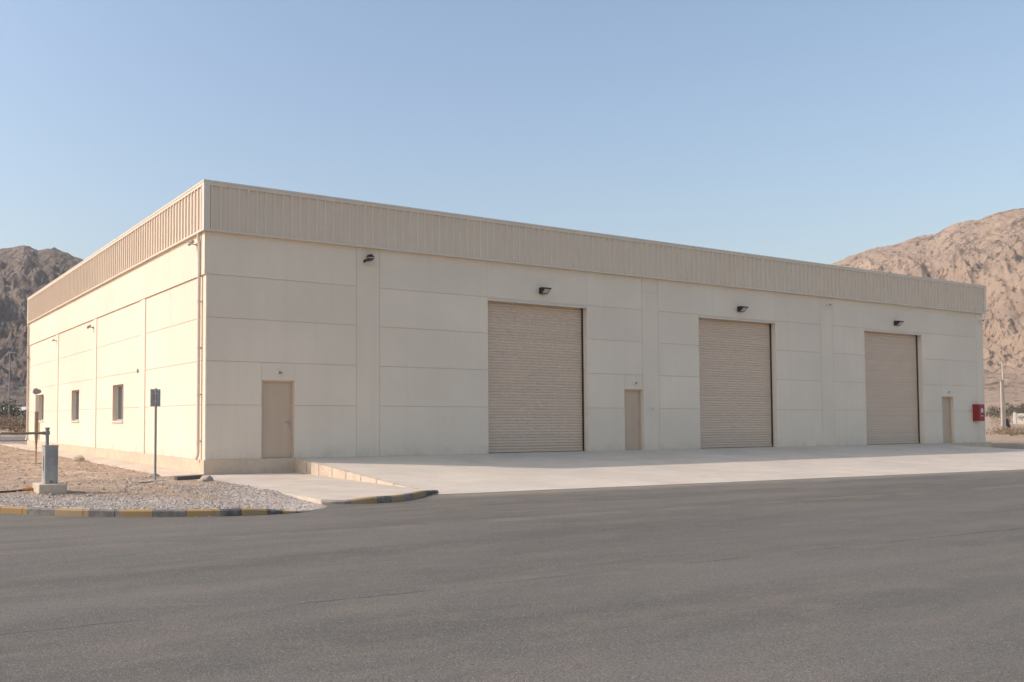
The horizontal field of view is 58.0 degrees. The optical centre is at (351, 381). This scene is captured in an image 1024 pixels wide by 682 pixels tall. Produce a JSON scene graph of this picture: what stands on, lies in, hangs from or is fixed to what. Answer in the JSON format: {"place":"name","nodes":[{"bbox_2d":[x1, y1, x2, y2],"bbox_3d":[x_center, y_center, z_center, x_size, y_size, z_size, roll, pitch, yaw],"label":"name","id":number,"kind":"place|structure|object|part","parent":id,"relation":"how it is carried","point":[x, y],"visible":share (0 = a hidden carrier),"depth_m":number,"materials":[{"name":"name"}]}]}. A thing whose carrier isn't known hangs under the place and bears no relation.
{"place":"outdoors","nodes":[
{"label":"outdoors","id":0,"kind":"place"},
{"bbox_2d":[0,436,27,440],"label":"back road","id":1,"kind":"structure","parent":0,"point":[22,438],"depth_m":62.19,"materials":[{"name":"grey asphalt"}]},
{"bbox_2d":[0,245,82,408],"bbox_3d":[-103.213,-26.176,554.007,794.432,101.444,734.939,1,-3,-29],"label":"mountain","id":2,"kind":"structure","parent":0,"point":[26,272],"depth_m":406.87,"materials":[{"name":"stone"}]},
{"bbox_2d":[210,472,421,503],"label":"path","id":3,"kind":"structure","parent":0,"point":[318,489],"depth_m":20.21,"materials":[{"name":"concrete"}]},
{"bbox_2d":[0,470,1023,681],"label":"road","id":4,"kind":"structure","parent":0,"point":[907,578],"depth_m":8.49,"materials":[{"name":"grey asphalt"}]},
{"bbox_2d":[0,506,308,516],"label":"kerb","id":5,"kind":"structure","parent":4,"relation":"on","point":[124,512],"depth_m":14.82,"materials":[{"name":"concrete"}]},
{"bbox_2d":[323,490,438,503],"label":"kerb","id":6,"kind":"structure","parent":4,"relation":"on","point":[387,498],"depth_m":17.29,"materials":[{"name":"grey concrete"}]},
{"bbox_2d":[0,402,1023,516],"bbox_3d":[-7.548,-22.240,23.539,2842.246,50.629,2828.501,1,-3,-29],"label":"ground","id":7,"kind":"structure","parent":0,"point":[11,474],"depth_m":21.36,"materials":[{"name":"grey gravel"}]},
{"bbox_2d":[0,397,21,417],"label":"tree","id":8,"kind":"object","parent":7,"relation":"on","point":[14,405],"visible":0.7,"depth_m":123.62,"materials":[{"name":"green plant"}]},
{"bbox_2d":[8,352,15,425],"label":"street lamp","id":9,"kind":"object","parent":7,"relation":"on","point":[9,385],"visible":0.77,"depth_m":123.67,"materials":[{"name":"grey metal"}]},
{"bbox_2d":[0,415,25,430],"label":"shrub","id":10,"kind":"object","parent":7,"relation":"on","point":[10,423],"visible":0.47,"depth_m":85.25,"materials":[{"name":"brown plant"}]},
{"bbox_2d":[0,417,28,431],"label":"shrub","id":11,"kind":"object","parent":7,"relation":"on","point":[18,426],"visible":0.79,"depth_m":79.21,"materials":[{"name":"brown plant"}]},
{"bbox_2d":[0,401,28,419],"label":"shrub","id":12,"kind":"object","parent":7,"relation":"on","point":[12,411],"visible":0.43,"depth_m":140.40,"materials":[{"name":"green plant"}]},
{"bbox_2d":[0,415,28,431],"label":"shrub","id":13,"kind":"object","parent":7,"relation":"on","point":[11,420],"visible":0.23,"depth_m":97.81,"materials":[{"name":"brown plant"}]},
{"bbox_2d":[3,407,28,420],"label":"shed","id":14,"kind":"structure","parent":7,"relation":"on","point":[23,409],"depth_m":144.04,"materials":[{"name":"beige plastic"}]},
{"bbox_2d":[0,427,66,493],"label":"barrier gate","id":15,"kind":"structure","parent":7,"relation":"on","point":[49,483],"depth_m":17.66,"materials":[{"name":"metal"}]},
{"bbox_2d":[32,388,41,463],"bbox_3d":[-10.236,1.505,29.286,0.290,2.558,0.200,1,-3,-29],"label":"bollard lamp","id":16,"kind":"object","parent":7,"relation":"on","point":[36,391],"visible":0.91,"depth_m":29.24,"materials":[{"name":"brown metal"}]},
{"bbox_2d":[73,455,84,460],"bbox_3d":[-9.618,2.749,31.777,0.382,0.309,0.518,0,-2,3],"label":"rock","id":17,"kind":"object","parent":7,"relation":"on","point":[81,458],"visible":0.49,"depth_m":31.65,"materials":[{"name":"beige stone"}]},
{"bbox_2d":[0,443,199,475],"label":"walkway","id":18,"kind":"structure","parent":7,"relation":"on","point":[160,471],"depth_m":29.68,"materials":[{"name":"concrete"}]},
{"bbox_2d":[129,480,150,482],"bbox_3d":[-5.029,2.387,21.400,0.524,0.096,0.266,1,-2,-13],"label":"rock","id":19,"kind":"object","parent":7,"relation":"on","point":[139,481],"visible":0.92,"depth_m":21.32,"materials":[{"name":"beige stone"}]},
{"bbox_2d":[0,447,284,502],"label":"rubble","id":20,"kind":"object","parent":7,"relation":"on","point":[90,493],"visible":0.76,"depth_m":21.45,"materials":[{"name":"gravel"}]},
{"bbox_2d":[148,388,164,481],"bbox_3d":[-4.742,1.336,21.887,0.380,2.340,0.240,1,-3,-29],"label":"sign post","id":21,"kind":"object","parent":7,"relation":"on","point":[155,395],"visible":0.88,"depth_m":21.87,"materials":[{"name":"grey metal"}]},
{"bbox_2d":[0,483,323,510],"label":"gravel","id":22,"kind":"structure","parent":7,"relation":"on","point":[204,504],"depth_m":16.28,"materials":[{"name":"grey gravel"}]},
{"bbox_2d":[0,487,32,492],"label":"cable","id":23,"kind":"object","parent":22,"relation":"on","point":[25,489],"visible":1,"depth_m":17.86,"materials":[{"name":"plastic"}]},
{"bbox_2d":[174,474,204,479],"bbox_3d":[-3.984,2.409,22.208,0.800,0.185,0.180,0,-2,-37],"label":"timber block","id":24,"kind":"object","parent":7,"relation":"on","point":[188,477],"depth_m":22.09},
{"bbox_2d":[200,475,212,480],"bbox_3d":[-3.491,2.354,21.657,0.332,0.204,0.463,1,-2,-13],"label":"rock","id":25,"kind":"object","parent":7,"relation":"on","point":[209,477],"visible":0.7,"depth_m":21.56,"materials":[{"name":"grey stone"}]},
{"bbox_2d":[295,458,436,494],"bbox_3d":[0.091,2.311,22.322,0.140,0.550,7.288,1,-3,-27],"label":"edging","id":26,"kind":"object","parent":7,"relation":"on","point":[307,466],"visible":0.54,"depth_m":23.37,"materials":[{"name":"stone"}]},
{"bbox_2d":[25,179,990,474],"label":"warehouse","id":27,"kind":"structure","parent":7,"relation":"on","point":[425,331],"depth_m":30.39,"materials":[{"name":"paint"}]},
{"bbox_2d":[39,395,43,421],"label":"window","id":28,"kind":"structure","parent":27,"relation":"in","point":[42,396],"depth_m":45.72,"materials":[{"name":"silver metal"}]},
{"bbox_2d":[70,390,78,421],"bbox_3d":[-11.692,1.053,38.341,0.260,1.359,1.540,1,-3,-29],"label":"window","id":29,"kind":"structure","parent":27,"relation":"in","point":[76,392],"depth_m":38.81,"materials":[{"name":"grey glass"}]},
{"bbox_2d":[111,385,123,422],"bbox_3d":[-8.313,0.797,32.302,0.260,1.359,1.530,1,-3,-29],"label":"window","id":30,"kind":"structure","parent":27,"relation":"in","point":[119,387],"depth_m":32.68,"materials":[{"name":"grey glass"}]},
{"bbox_2d":[187,240,197,245],"bbox_3d":[-4.412,-3.831,24.997,0.243,0.146,0.250,1,-3,-29],"label":"bullet camera","id":31,"kind":"object","parent":27,"relation":"attached to","point":[190,243],"visible":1,"depth_m":24.97,"materials":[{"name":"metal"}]},
{"bbox_2d":[261,380,292,458],"bbox_3d":[-2.130,1.074,25.478,1.008,2.188,0.125,1,-3,-29],"label":"door","id":32,"kind":"structure","parent":27,"relation":"in","point":[277,396],"depth_m":25.49,"materials":[{"name":"paint"}]},
{"bbox_2d":[276,370,282,375],"bbox_3d":[-2.036,-0.245,25.416,0.170,0.167,0.100,1,-3,-29],"label":"door lamp","id":33,"kind":"object","parent":27,"relation":"attached to","point":[279,372],"visible":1,"depth_m":25.39,"materials":[{"name":"beige plastic"}]},
{"bbox_2d":[366,254,374,260],"bbox_3d":[0.555,-3.698,26.954,0.265,0.211,0.269,1,-3,-29],"label":"dome camera","id":34,"kind":"object","parent":27,"relation":"attached to","point":[370,257],"visible":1,"depth_m":26.88,"materials":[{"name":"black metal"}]},
{"bbox_2d":[539,287,551,293],"bbox_3d":[6.461,-3.046,30.178,0.333,0.211,0.295,1,-3,-29],"label":"floodlight","id":35,"kind":"object","parent":27,"relation":"attached to","point":[544,290],"visible":1,"depth_m":30.12,"materials":[{"name":"black metal"}]},
{"bbox_2d":[624,389,641,449],"bbox_3d":[10.005,1.372,32.291,0.908,2.168,0.125,1,-3,-29],"label":"door","id":36,"kind":"structure","parent":27,"relation":"in","point":[632,398],"depth_m":32.33,"materials":[{"name":"paint"}]},
{"bbox_2d":[737,306,748,311],"bbox_3d":[15.189,-2.819,35.053,0.333,0.211,0.295,1,-3,-29],"label":"floodlight","id":37,"kind":"object","parent":27,"relation":"attached to","point":[741,308],"visible":1,"depth_m":35.01,"materials":[{"name":"black metal"}]},
{"bbox_2d":[894,321,903,325],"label":"floodlight","id":38,"kind":"object","parent":27,"relation":"attached to","point":[897,323],"visible":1,"depth_m":40.13,"materials":[{"name":"black metal"}]},
{"bbox_2d":[942,397,951,442],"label":"door","id":39,"kind":"structure","parent":27,"relation":"in","point":[946,401],"depth_m":42.36,"materials":[{"name":"paint"}]},
{"bbox_2d":[972,404,984,420],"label":"fire cabinet","id":40,"kind":"object","parent":27,"relation":"attached to","point":[978,412],"visible":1,"depth_m":43.04,"materials":[{"name":"red metal"}]},
{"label":"door","id":41,"kind":"part","parent":40,"relation":"part of","materials":[{"name":"red paint"}]},
{"bbox_2d":[302,444,1023,494],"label":"apron","id":42,"kind":"object","parent":7,"relation":"on","point":[473,473],"visible":0.98,"depth_m":26.46,"materials":[{"name":"concrete"}]},
{"bbox_2d":[985,405,1016,416],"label":"shrub","id":43,"kind":"object","parent":7,"relation":"on","point":[993,410],"visible":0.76,"depth_m":151.34,"materials":[{"name":"green plant"}]},
{"bbox_2d":[986,426,1023,434],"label":"shrub","id":44,"kind":"object","parent":7,"relation":"on","point":[1006,429],"visible":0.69,"depth_m":74.54,"materials":[{"name":"brown plant"}]},
{"bbox_2d":[1000,360,1010,430],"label":"utility pole","id":45,"kind":"object","parent":7,"relation":"on","point":[1005,422],"visible":0.81,"depth_m":96.40,"materials":[{"name":"paint"}]},
{"bbox_2d":[987,430,1023,435],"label":"shrub","id":46,"kind":"object","parent":7,"relation":"on","point":[1009,433],"visible":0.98,"depth_m":68.94,"materials":[{"name":"brown plant"}]},
{"bbox_2d":[987,428,1023,433],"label":"shrub","id":47,"kind":"object","parent":7,"relation":"on","point":[1005,430],"visible":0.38,"depth_m":75.54,"materials":[{"name":"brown plant"}]},
{"bbox_2d":[990,414,1023,425],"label":"shrub","id":48,"kind":"object","parent":7,"relation":"on","point":[1022,417],"visible":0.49,"depth_m":111.94,"materials":[{"name":"green plant"}]},
{"bbox_2d":[999,403,1023,413],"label":"shrub","id":49,"kind":"object","parent":7,"relation":"on","point":[1018,411],"visible":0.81,"depth_m":146.76,"materials":[{"name":"green plant"}]},
{"bbox_2d":[1013,412,1023,423],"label":"boundary wall","id":50,"kind":"structure","parent":7,"relation":"on","point":[1016,420],"depth_m":120.33,"materials":[{"name":"beige concrete"}]},
{"bbox_2d":[0,0,1023,263],"label":"sky","id":51,"kind":"structure","parent":0,"point":[817,131],"materials":[{"name":"blue"}]},
{"bbox_2d":[830,208,1023,401],"bbox_3d":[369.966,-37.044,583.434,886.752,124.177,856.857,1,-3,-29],"label":"mountain","id":52,"kind":"structure","parent":0,"point":[987,251],"depth_m":429.88,"materials":[{"name":"brown stone"}]}
]}

